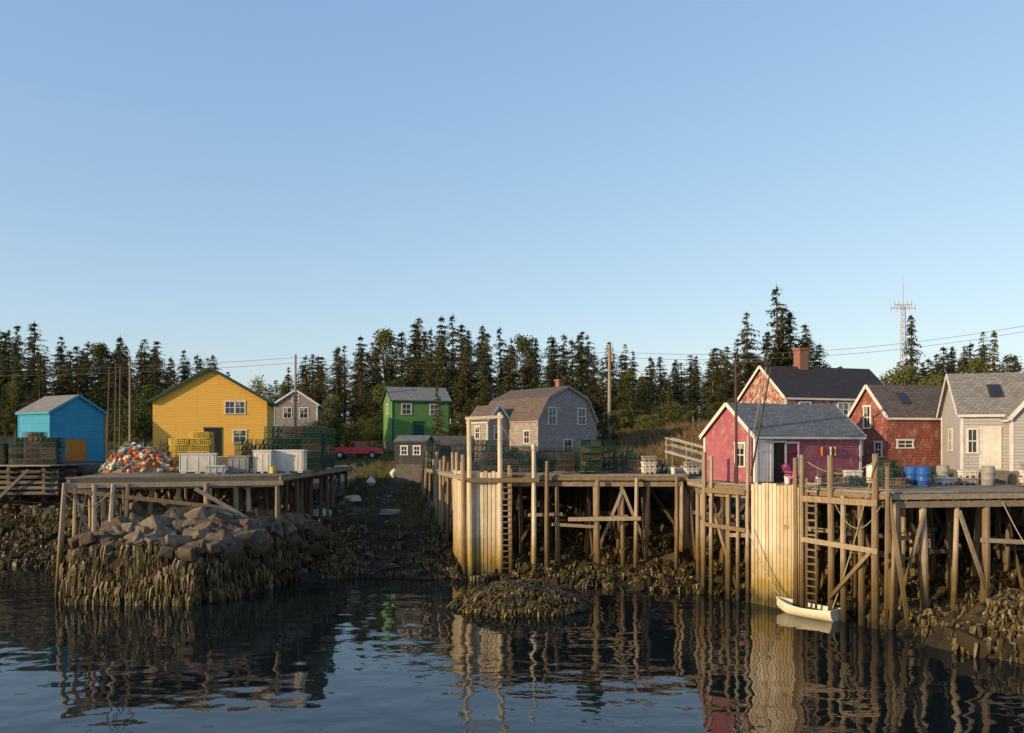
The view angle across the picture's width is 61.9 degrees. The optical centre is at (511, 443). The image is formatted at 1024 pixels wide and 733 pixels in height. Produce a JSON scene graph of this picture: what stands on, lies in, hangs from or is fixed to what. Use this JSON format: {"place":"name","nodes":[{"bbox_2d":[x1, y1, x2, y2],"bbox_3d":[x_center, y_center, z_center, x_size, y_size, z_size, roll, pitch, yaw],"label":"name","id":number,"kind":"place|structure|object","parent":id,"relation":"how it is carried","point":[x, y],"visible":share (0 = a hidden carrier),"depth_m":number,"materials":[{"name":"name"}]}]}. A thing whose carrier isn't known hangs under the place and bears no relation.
{"place":"outdoors","nodes":[
{"label":"outdoors","id":0,"kind":"place"},
{"bbox_2d":[153,369,273,456],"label":"walls","id":1,"kind":"structure","parent":0,"point":[194,404],"depth_m":71.08,"materials":[{"name":"wood"}]},
{"bbox_2d":[203,427,222,455],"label":"door","id":2,"kind":"structure","parent":1,"relation":"attached to","point":[217,431],"depth_m":71.16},
{"bbox_2d":[150,367,276,404],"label":"roof","id":3,"kind":"structure","parent":1,"relation":"on","point":[241,384],"depth_m":74.30,"materials":[{"name":"green"}]},
{"bbox_2d":[147,367,277,406],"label":"trim","id":4,"kind":"structure","parent":3,"relation":"attached to","point":[199,373],"depth_m":70.74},
{"bbox_2d":[224,401,246,442],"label":"windows","id":5,"kind":"structure","parent":1,"relation":"attached to","point":[234,407],"depth_m":71.44,"materials":[{"name":"white paint"}]},
{"bbox_2d":[0,564,1023,732],"bbox_3d":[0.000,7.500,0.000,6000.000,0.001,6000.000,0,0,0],"label":"water","id":6,"kind":"structure","parent":0,"point":[375,655],"depth_m":28.51,"materials":[{"name":"blue liquid"}]},
{"bbox_2d":[54,465,353,597],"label":"fishing wharf","id":7,"kind":"structure","parent":6,"relation":"in","point":[209,487],"depth_m":45.01,"materials":[{"name":"brown wood"}]},
{"bbox_2d":[92,441,178,473],"bbox_3d":[-21.315,0.826,49.023,4.589,2.006,3.050,0,0,0],"label":"buoy and rope pile","id":8,"kind":"object","parent":7,"relation":"on","point":[133,457],"visible":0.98,"depth_m":48.21,"materials":[{"name":"multicoloured plastic"}]},
{"bbox_2d":[168,432,214,471],"bbox_3d":[-19.197,0.455,51.214,2.434,2.360,1.273,0,0,-6],"label":"lobster trap stack","id":9,"kind":"object","parent":7,"relation":"on","point":[187,445],"visible":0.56,"depth_m":50.76,"materials":[{"name":"yellow metal"}]},
{"bbox_2d":[178,453,217,472],"bbox_3d":[-17.700,1.083,48.200,2.024,1.135,1.124,0,0,-14],"label":"insulated tote","id":10,"kind":"object","parent":7,"relation":"on","point":[193,462],"visible":0.82,"depth_m":47.67,"materials":[{"name":"white plastic"}]},
{"bbox_2d":[227,455,250,473],"bbox_3d":[-15.400,1.153,48.200,1.174,0.995,1.024,0,0,-11],"label":"fish crate","id":11,"kind":"object","parent":7,"relation":"on","point":[239,463],"visible":1,"depth_m":47.75,"materials":[{"name":"grey plastic"}]},
{"bbox_2d":[234,439,272,468],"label":"lobster trap stack","id":12,"kind":"object","parent":7,"relation":"on","point":[245,449],"visible":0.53,"depth_m":57.18,"materials":[{"name":"green metal"}]},
{"bbox_2d":[252,450,273,472],"bbox_3d":[-14.150,0.993,48.600,1.074,1.315,1.024,0,0,-6],"label":"insulated tote","id":13,"kind":"object","parent":7,"relation":"on","point":[262,461],"visible":0.85,"depth_m":48.13,"materials":[{"name":"white plastic"}]},
{"bbox_2d":[273,450,307,472],"bbox_3d":[-12.900,0.993,49.400,1.924,1.315,1.124,0,0,-3],"label":"insulated tote","id":14,"kind":"object","parent":7,"relation":"on","point":[287,461],"visible":0.91,"depth_m":48.89,"materials":[{"name":"white plastic"}]},
{"bbox_2d":[264,426,326,469],"bbox_3d":[-13.697,0.264,54.005,3.567,2.743,1.884,0,0,0],"label":"lobster trap stack","id":15,"kind":"object","parent":7,"relation":"on","point":[296,443],"visible":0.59,"depth_m":53.44,"materials":[{"name":"green metal"}]},
{"bbox_2d":[285,428,335,466],"bbox_3d":[-14.184,0.264,60.005,3.555,2.743,1.288,0,0,-11],"label":"lobster trap stack","id":16,"kind":"object","parent":7,"relation":"on","point":[329,449],"visible":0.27,"depth_m":59.84,"materials":[{"name":"green metal"}]},
{"bbox_2d":[173,459,1023,487],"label":"lumber pile","id":17,"kind":"object","parent":7,"relation":"on","point":[639,464],"visible":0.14,"depth_m":38.66,"materials":[{"name":"wood"}]},
{"bbox_2d":[62,497,361,604],"bbox_3d":[-15.581,5.433,46.975,12.371,5.543,14.878,0,0,0],"label":"stone crib mound","id":18,"kind":"object","parent":6,"relation":"in","point":[189,533],"visible":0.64,"depth_m":42.37,"materials":[{"name":"stone"}]},
{"bbox_2d":[51,522,362,606],"bbox_3d":[-15.501,6.289,46.190,12.911,3.961,13.980,0,0,0],"label":"rockweed","id":19,"kind":"object","parent":18,"relation":"on","point":[137,593],"visible":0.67,"depth_m":39.91,"materials":[{"name":"plant"}]},
{"bbox_2d":[776,596,840,621],"bbox_3d":[12.851,7.234,37.298,1.336,0.752,3.005,0,0,-38],"label":"rowing dinghy","id":20,"kind":"object","parent":6,"relation":"on","point":[821,612],"visible":0.94,"depth_m":36.79,"materials":[{"name":"white paint"}]},
{"bbox_2d":[0,423,1023,658],"bbox_3d":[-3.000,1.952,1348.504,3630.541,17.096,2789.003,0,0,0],"label":"ground","id":21,"kind":"structure","parent":0,"point":[664,492],"depth_m":55.97,"materials":[{"name":"soil"}]},
{"bbox_2d":[15,395,106,474],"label":"blue shed","id":22,"kind":"structure","parent":21,"relation":"on","point":[78,423],"depth_m":67.94,"materials":[{"name":"wood"}]},
{"bbox_2d":[64,438,87,460],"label":"door","id":23,"kind":"structure","parent":22,"relation":"in","point":[75,449],"depth_m":67.78,"materials":[{"name":"orange paint"}]},
{"bbox_2d":[109,383,163,447],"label":"broadleaf tree","id":24,"kind":"object","parent":21,"relation":"on","point":[144,426],"visible":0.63,"depth_m":85.06,"materials":[{"name":"green plant"}]},
{"bbox_2d":[248,375,276,401],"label":"broadleaf tree","id":25,"kind":"object","parent":21,"relation":"on","point":[258,386],"visible":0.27,"depth_m":103.84,"materials":[{"name":"green plant"}]},
{"bbox_2d":[294,354,296,425],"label":"utility pole","id":26,"kind":"object","parent":21,"relation":"on","point":[295,389],"visible":0.66,"depth_m":79.91,"materials":[{"name":"brown wood"}]},
{"bbox_2d":[3,326,1021,388],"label":"power line","id":27,"kind":"object","parent":26,"relation":"attached to","point":[516,360],"visible":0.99,"depth_m":81.00,"materials":[{"name":"grey metal"}]},
{"bbox_2d":[274,390,323,437],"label":"grey cottage","id":28,"kind":"structure","parent":21,"relation":"on","point":[309,409],"depth_m":96.30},
{"bbox_2d":[283,394,308,418],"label":"windows","id":29,"kind":"structure","parent":28,"relation":"in","point":[287,411],"depth_m":96.33,"materials":[{"name":"white paint"}]},
{"bbox_2d":[323,417,354,446],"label":"broadleaf tree","id":30,"kind":"object","parent":21,"relation":"on","point":[338,431],"visible":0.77,"depth_m":83.48,"materials":[{"name":"green plant"}]},
{"bbox_2d":[7,429,702,529],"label":"grass","id":31,"kind":"structure","parent":21,"relation":"on","point":[386,465],"depth_m":64.29,"materials":[{"name":"plant"}]},
{"bbox_2d":[330,441,382,458],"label":"pickup truck","id":32,"kind":"object","parent":21,"relation":"on","point":[355,447],"visible":0.94,"depth_m":81.17,"materials":[{"name":"red paint"}]},
{"bbox_2d":[10,399,734,445],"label":"bushes","id":33,"kind":"object","parent":21,"relation":"on","point":[686,413],"visible":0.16,"depth_m":91.69,"materials":[{"name":"green plant"}]},
{"bbox_2d":[367,411,383,443],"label":"broadleaf tree","id":34,"kind":"object","parent":21,"relation":"on","point":[374,427],"visible":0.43,"depth_m":89.48,"materials":[{"name":"green plant"}]},
{"bbox_2d":[384,442,394,453],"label":"foundation","id":35,"kind":"object","parent":21,"relation":"on","point":[389,445],"visible":0.14,"depth_m":85.50,"materials":[{"name":"concrete"}]},
{"bbox_2d":[383,392,447,441],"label":"walls","id":36,"kind":"structure","parent":35,"relation":"on","point":[403,424],"depth_m":85.03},
{"bbox_2d":[386,403,438,414],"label":"windows","id":37,"kind":"structure","parent":36,"relation":"attached to","point":[406,408],"depth_m":84.60,"materials":[{"name":"white paint"}]},
{"bbox_2d":[382,387,451,402],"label":"roof","id":38,"kind":"structure","parent":36,"relation":"on","point":[414,393],"depth_m":85.88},
{"bbox_2d":[381,387,451,441],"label":"trim","id":39,"kind":"structure","parent":35,"relation":"on","point":[393,401],"depth_m":85.28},
{"bbox_2d":[393,435,434,483],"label":"dark shed","id":40,"kind":"structure","parent":21,"relation":"on","point":[409,451],"depth_m":66.50,"materials":[{"name":"grey wood"}]},
{"bbox_2d":[429,385,449,435],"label":"spruce tree","id":41,"kind":"object","parent":21,"relation":"on","point":[438,424],"visible":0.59,"depth_m":78.92,"materials":[{"name":"green plant"}]},
{"bbox_2d":[433,436,474,462],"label":"weathered bait shed","id":42,"kind":"structure","parent":21,"relation":"on","point":[445,441],"depth_m":70.98,"materials":[{"name":"grey wood"}]},
{"bbox_2d":[466,405,509,464],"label":"entry wing","id":43,"kind":"structure","parent":21,"relation":"on","point":[484,429],"depth_m":75.24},
{"bbox_2d":[0,314,1023,440],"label":"spruce forest","id":44,"kind":"object","parent":21,"relation":"on","point":[468,387],"visible":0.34,"depth_m":117.73,"materials":[{"name":"green plant"}]},
{"bbox_2d":[0,507,1023,663],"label":"rockweed","id":45,"kind":"object","parent":21,"relation":"on","point":[515,601],"visible":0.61,"depth_m":43.77,"materials":[{"name":"plant"}]},
{"bbox_2d":[0,471,1023,659],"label":"shore rocks","id":46,"kind":"object","parent":21,"relation":"on","point":[966,639],"visible":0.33,"depth_m":47.66,"materials":[{"name":"stone"}]},
{"bbox_2d":[0,463,104,498],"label":"trap platform","id":47,"kind":"structure","parent":46,"relation":"on","point":[35,480],"depth_m":60.52,"materials":[{"name":"grey wood"}]},
{"bbox_2d":[0,437,11,464],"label":"lobster trap stack","id":48,"kind":"object","parent":47,"relation":"on","point":[5,456],"visible":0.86,"depth_m":62.28,"materials":[{"name":"green metal"}]},
{"bbox_2d":[9,432,64,464],"bbox_3d":[-34.685,0.308,62.291,3.552,2.353,1.270,0,0,0],"label":"lobster trap stack","id":49,"kind":"object","parent":47,"relation":"on","point":[40,453],"visible":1,"depth_m":61.93,"materials":[{"name":"green metal"}]},
{"bbox_2d":[508,388,595,461],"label":"walls","id":50,"kind":"structure","parent":21,"relation":"on","point":[568,402],"depth_m":73.82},
{"bbox_2d":[489,386,596,421],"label":"roof","id":51,"kind":"structure","parent":50,"relation":"on","point":[523,405],"depth_m":75.04,"materials":[{"name":"grey"}]},
{"bbox_2d":[489,386,597,459],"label":"trim","id":52,"kind":"structure","parent":50,"relation":"attached to","point":[558,392],"depth_m":73.40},
{"bbox_2d":[523,407,586,450],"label":"windows","id":53,"kind":"structure","parent":50,"relation":"attached to","point":[552,416],"depth_m":73.58,"materials":[{"name":"white paint"}]},
{"bbox_2d":[419,412,689,578],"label":"fishing wharf","id":54,"kind":"structure","parent":21,"relation":"on","point":[468,528],"depth_m":47.65,"materials":[{"name":"brown wood"}]},
{"bbox_2d":[424,440,472,467],"bbox_3d":[-4.604,0.724,61.798,3.577,1.963,1.257,0,0,-6],"label":"lobster trap stack","id":55,"kind":"object","parent":54,"relation":"on","point":[434,450],"visible":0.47,"depth_m":61.31,"materials":[{"name":"green metal"}]},
{"bbox_2d":[451,440,505,469],"bbox_3d":[-2.193,0.724,56.001,3.568,1.963,1.295,0,0,-6],"label":"lobster trap stack","id":56,"kind":"object","parent":54,"relation":"on","point":[486,443],"visible":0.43,"depth_m":55.92,"materials":[{"name":"green metal"}]},
{"bbox_2d":[479,446,537,471],"bbox_3d":[-0.200,0.918,51.797,3.568,1.573,1.267,0,0,0],"label":"lobster trap stack","id":57,"kind":"object","parent":54,"relation":"on","point":[515,454],"visible":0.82,"depth_m":51.44,"materials":[{"name":"green metal"}]},
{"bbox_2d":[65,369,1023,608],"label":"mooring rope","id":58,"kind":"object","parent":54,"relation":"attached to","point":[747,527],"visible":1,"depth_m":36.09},
{"bbox_2d":[536,446,579,471],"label":"lobster trap stack","id":59,"kind":"object","parent":54,"relation":"on","point":[573,456],"visible":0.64,"depth_m":52.21,"materials":[{"name":"green metal"}]},
{"bbox_2d":[580,440,601,473],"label":"lobster trap stack","id":60,"kind":"object","parent":54,"relation":"on","point":[590,455],"visible":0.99,"depth_m":49.35,"materials":[{"name":"green metal"}]},
{"bbox_2d":[600,446,633,470],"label":"lobster trap stack","id":61,"kind":"object","parent":54,"relation":"on","point":[608,453],"visible":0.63,"depth_m":54.54,"materials":[{"name":"green metal"}]},
{"bbox_2d":[607,453,667,472],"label":"lobster trap stack","id":62,"kind":"object","parent":54,"relation":"on","point":[611,468],"visible":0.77,"depth_m":50.28,"materials":[{"name":"green metal"}]},
{"bbox_2d":[665,437,702,466],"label":"access ramp","id":63,"kind":"structure","parent":54,"relation":"on","point":[691,457],"depth_m":57.65,"materials":[{"name":"grey wood"}]},
{"bbox_2d":[564,335,601,413],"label":"spruce tree","id":64,"kind":"object","parent":21,"relation":"on","point":[580,378],"visible":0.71,"depth_m":95.92,"materials":[{"name":"green plant"}]},
{"bbox_2d":[596,411,621,441],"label":"broadleaf tree","id":65,"kind":"object","parent":21,"relation":"on","point":[606,432],"visible":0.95,"depth_m":83.87,"materials":[{"name":"green plant"}]},
{"bbox_2d":[606,344,613,440],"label":"utility pole","id":66,"kind":"object","parent":21,"relation":"on","point":[610,357],"visible":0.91,"depth_m":83.86,"materials":[{"name":"brown wood"}]},
{"bbox_2d":[623,387,639,429],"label":"spruce tree","id":67,"kind":"object","parent":21,"relation":"on","point":[631,409],"visible":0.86,"depth_m":91.91,"materials":[{"name":"green plant"}]},
{"bbox_2d":[639,377,660,421],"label":"spruce tree","id":68,"kind":"object","parent":21,"relation":"on","point":[647,405],"visible":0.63,"depth_m":92.83,"materials":[{"name":"green plant"}]},
{"bbox_2d":[596,418,710,466],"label":"dry grass","id":69,"kind":"structure","parent":21,"relation":"on","point":[649,442],"depth_m":79.92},
{"bbox_2d":[660,387,678,424],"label":"spruce tree","id":70,"kind":"object","parent":21,"relation":"on","point":[667,395],"visible":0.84,"depth_m":89.93,"materials":[{"name":"green plant"}]},
{"bbox_2d":[692,348,728,417],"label":"spruce tree","id":71,"kind":"object","parent":21,"relation":"on","point":[713,397],"visible":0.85,"depth_m":94.93,"materials":[{"name":"green plant"}]},
{"bbox_2d":[721,339,748,402],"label":"spruce tree","id":72,"kind":"object","parent":21,"relation":"on","point":[738,368],"visible":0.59,"depth_m":95.90,"materials":[{"name":"green plant"}]},
{"bbox_2d":[725,312,763,402],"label":"spruce tree","id":73,"kind":"object","parent":21,"relation":"on","point":[747,342],"visible":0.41,"depth_m":97.88,"materials":[{"name":"green plant"}]},
{"bbox_2d":[750,331,782,366],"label":"spruce tree","id":74,"kind":"object","parent":21,"relation":"on","point":[766,345],"visible":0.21,"depth_m":93.92,"materials":[{"name":"green plant"}]},
{"bbox_2d":[757,286,795,365],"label":"spruce tree","id":75,"kind":"object","parent":21,"relation":"on","point":[776,310],"visible":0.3,"depth_m":95.81,"materials":[{"name":"green plant"}]},
{"bbox_2d":[771,334,797,365],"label":"spruce tree","id":76,"kind":"object","parent":21,"relation":"on","point":[787,358],"visible":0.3,"depth_m":94.01,"materials":[{"name":"green plant"}]},
{"bbox_2d":[769,312,804,365],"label":"spruce tree","id":77,"kind":"object","parent":21,"relation":"on","point":[789,316],"visible":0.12,"depth_m":96.71,"materials":[{"name":"green plant"}]},
{"bbox_2d":[673,435,1023,631],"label":"fishing wharf","id":78,"kind":"structure","parent":21,"relation":"on","point":[777,521],"depth_m":37.75,"materials":[{"name":"brown wood"}]},
{"bbox_2d":[734,361,771,483],"bbox_3d":[11.695,-1.025,41.068,1.710,6.051,1.225,0,0,0],"label":"dock hoist","id":79,"kind":"object","parent":78,"relation":"on","point":[759,424],"visible":1,"depth_m":41.53,"materials":[{"name":"wood"}]},
{"bbox_2d":[699,402,866,482],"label":"red fishing shed","id":80,"kind":"structure","parent":78,"relation":"on","point":[815,435],"depth_m":43.80,"materials":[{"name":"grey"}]},
{"bbox_2d":[733,442,745,466],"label":"windows","id":81,"kind":"structure","parent":80,"relation":"in","point":[741,445],"depth_m":42.89,"materials":[{"name":"white paint"}]},
{"bbox_2d":[756,440,772,481],"bbox_3d":[12.481,0.830,42.206,1.020,2.100,0.052,0,0,-25],"label":"door","id":82,"kind":"structure","parent":80,"relation":"in","point":[764,448],"depth_m":42.21,"materials":[{"name":"white paint"}]},
{"bbox_2d":[772,441,786,481],"bbox_3d":[13.342,0.855,42.608,0.970,2.050,0.052,0,0,-25],"label":"door","id":83,"kind":"structure","parent":80,"relation":"in","point":[779,453],"depth_m":42.59,"materials":[{"name":"black wood"}]},
{"bbox_2d":[785,442,799,480],"bbox_3d":[14.112,0.880,42.967,0.940,2.000,0.052,0,0,-25],"label":"door","id":84,"kind":"structure","parent":80,"relation":"in","point":[792,449],"depth_m":42.97,"materials":[{"name":"purple wood"}]},
{"bbox_2d":[817,468,871,486],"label":"lobster trap stack","id":85,"kind":"object","parent":78,"relation":"on","point":[845,480],"visible":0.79,"depth_m":38.97,"materials":[{"name":"green metal"}]},
{"bbox_2d":[879,469,912,486],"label":"lobster trap stack","id":86,"kind":"object","parent":78,"relation":"on","point":[893,479],"visible":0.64,"depth_m":38.26,"materials":[{"name":"green metal"}]},
{"bbox_2d":[879,460,931,484],"bbox_3d":[18.322,1.333,39.996,2.381,1.183,1.244,0,0,-17],"label":"lobster trap stack","id":87,"kind":"object","parent":78,"relation":"on","point":[890,464],"visible":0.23,"depth_m":39.97,"materials":[{"name":"green metal"}]},
{"bbox_2d":[916,466,930,486],"bbox_3d":[18.500,1.470,38.400,0.620,0.920,0.611,0,0,0],"label":"plastic barrel","id":88,"kind":"object","parent":78,"relation":"on","point":[923,475],"visible":0.98,"depth_m":38.16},
{"bbox_2d":[981,466,994,485],"bbox_3d":[22.200,1.470,39.800,0.620,0.920,0.611,0,0,0],"label":"plastic barrel","id":89,"kind":"object","parent":78,"relation":"on","point":[987,475],"visible":1,"depth_m":39.56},
{"bbox_2d":[847,384,942,510],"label":"red shingle cottage","id":90,"kind":"structure","parent":21,"relation":"on","point":[901,423],"depth_m":46.63,"materials":[{"name":"wood"}]},
{"bbox_2d":[862,405,914,457],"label":"windows","id":91,"kind":"structure","parent":90,"relation":"in","point":[900,443],"depth_m":46.90,"materials":[{"name":"white paint"}]},
{"bbox_2d":[891,295,915,383],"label":"radio mast","id":92,"kind":"object","parent":21,"relation":"on","point":[902,308],"visible":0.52,"depth_m":119.95,"materials":[{"name":"metal"}]},
{"bbox_2d":[885,363,936,385],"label":"broadleaf tree","id":93,"kind":"object","parent":21,"relation":"on","point":[903,373],"visible":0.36,"depth_m":84.36,"materials":[{"name":"green plant"}]},
{"bbox_2d":[897,315,925,383],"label":"spruce tree","id":94,"kind":"object","parent":21,"relation":"on","point":[910,349],"visible":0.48,"depth_m":99.85,"materials":[{"name":"green plant"}]},
{"bbox_2d":[942,469,1005,523],"bbox_3d":[26.990,2.580,42.864,8.940,2.600,4.140,0,0,15],"label":"foundation","id":95,"kind":"object","parent":21,"relation":"on","point":[1000,477],"visible":0.2,"depth_m":41.67,"materials":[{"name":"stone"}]},
{"bbox_2d":[942,387,1004,470],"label":"walls","id":96,"kind":"structure","parent":95,"relation":"on","point":[950,419],"depth_m":42.48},
{"bbox_2d":[947,428,979,453],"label":"windows","id":97,"kind":"structure","parent":96,"relation":"attached to","point":[972,440],"depth_m":41.87,"materials":[{"name":"white paint"}]},
{"bbox_2d":[936,374,1005,469],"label":"trim","id":98,"kind":"structure","parent":96,"relation":"attached to","point":[961,416],"depth_m":41.97,"materials":[{"name":"white paint"}]},
{"bbox_2d":[937,372,1023,417],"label":"roof","id":99,"kind":"structure","parent":96,"relation":"on","point":[970,393],"depth_m":42.66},
{"bbox_2d":[986,384,1003,397],"bbox_3d":[24.039,-2.644,42.475,0.600,0.713,0.743,0,0,15],"label":"skylight","id":100,"kind":"object","parent":99,"relation":"on","point":[994,390],"visible":1,"depth_m":42.40,"materials":[{"name":"glass"}]},
{"bbox_2d":[979,427,1001,468],"bbox_3d":[23.348,0.175,41.636,1.000,2.050,0.052,0,0,15],"label":"door","id":101,"kind":"structure","parent":96,"relation":"attached to","point":[990,445],"depth_m":41.63,"materials":[{"name":"white paint"}]},
{"bbox_2d":[1001,388,1023,525],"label":"front wing","id":102,"kind":"structure","parent":95,"relation":"on","point":[1013,418],"depth_m":40.58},
{"bbox_2d":[985,330,1005,372],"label":"spruce tree","id":103,"kind":"object","parent":21,"relation":"on","point":[994,358],"visible":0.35,"depth_m":107.86,"materials":[{"name":"green plant"}]},
{"bbox_3d":[21.650,2.780,60.928,8.740,2.600,5.340,0,0,-18],"label":"foundation","id":104,"kind":"object","parent":21,"relation":"on","visible":0},
{"bbox_2d":[740,370,854,410],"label":"walls","id":105,"kind":"structure","parent":104,"relation":"on","point":[752,394],"depth_m":59.20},
{"bbox_2d":[762,400,853,415],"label":"windows","id":106,"kind":"structure","parent":105,"relation":"attached to","point":[843,407],"depth_m":58.39,"materials":[{"name":"white paint"}]},
{"bbox_2d":[737,366,883,403],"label":"trim","id":107,"kind":"structure","parent":105,"relation":"attached to","point":[770,380],"depth_m":58.08,"materials":[{"name":"white paint"}]},
{"bbox_2d":[738,365,883,401],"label":"roof","id":108,"kind":"structure","parent":105,"relation":"on","point":[816,382],"depth_m":59.35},
{"bbox_2d":[792,347,809,369],"bbox_3d":[20.509,-5.780,60.557,0.840,2.160,0.840,0,0,-18],"label":"chimney","id":109,"kind":"object","parent":108,"relation":"on","point":[801,358],"visible":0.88,"depth_m":60.25,"materials":[{"name":"brick"}]},
{"bbox_2d":[0,0,1023,422],"label":"sky","id":110,"kind":"structure","parent":0,"point":[243,181],"materials":[{"name":"blue"}]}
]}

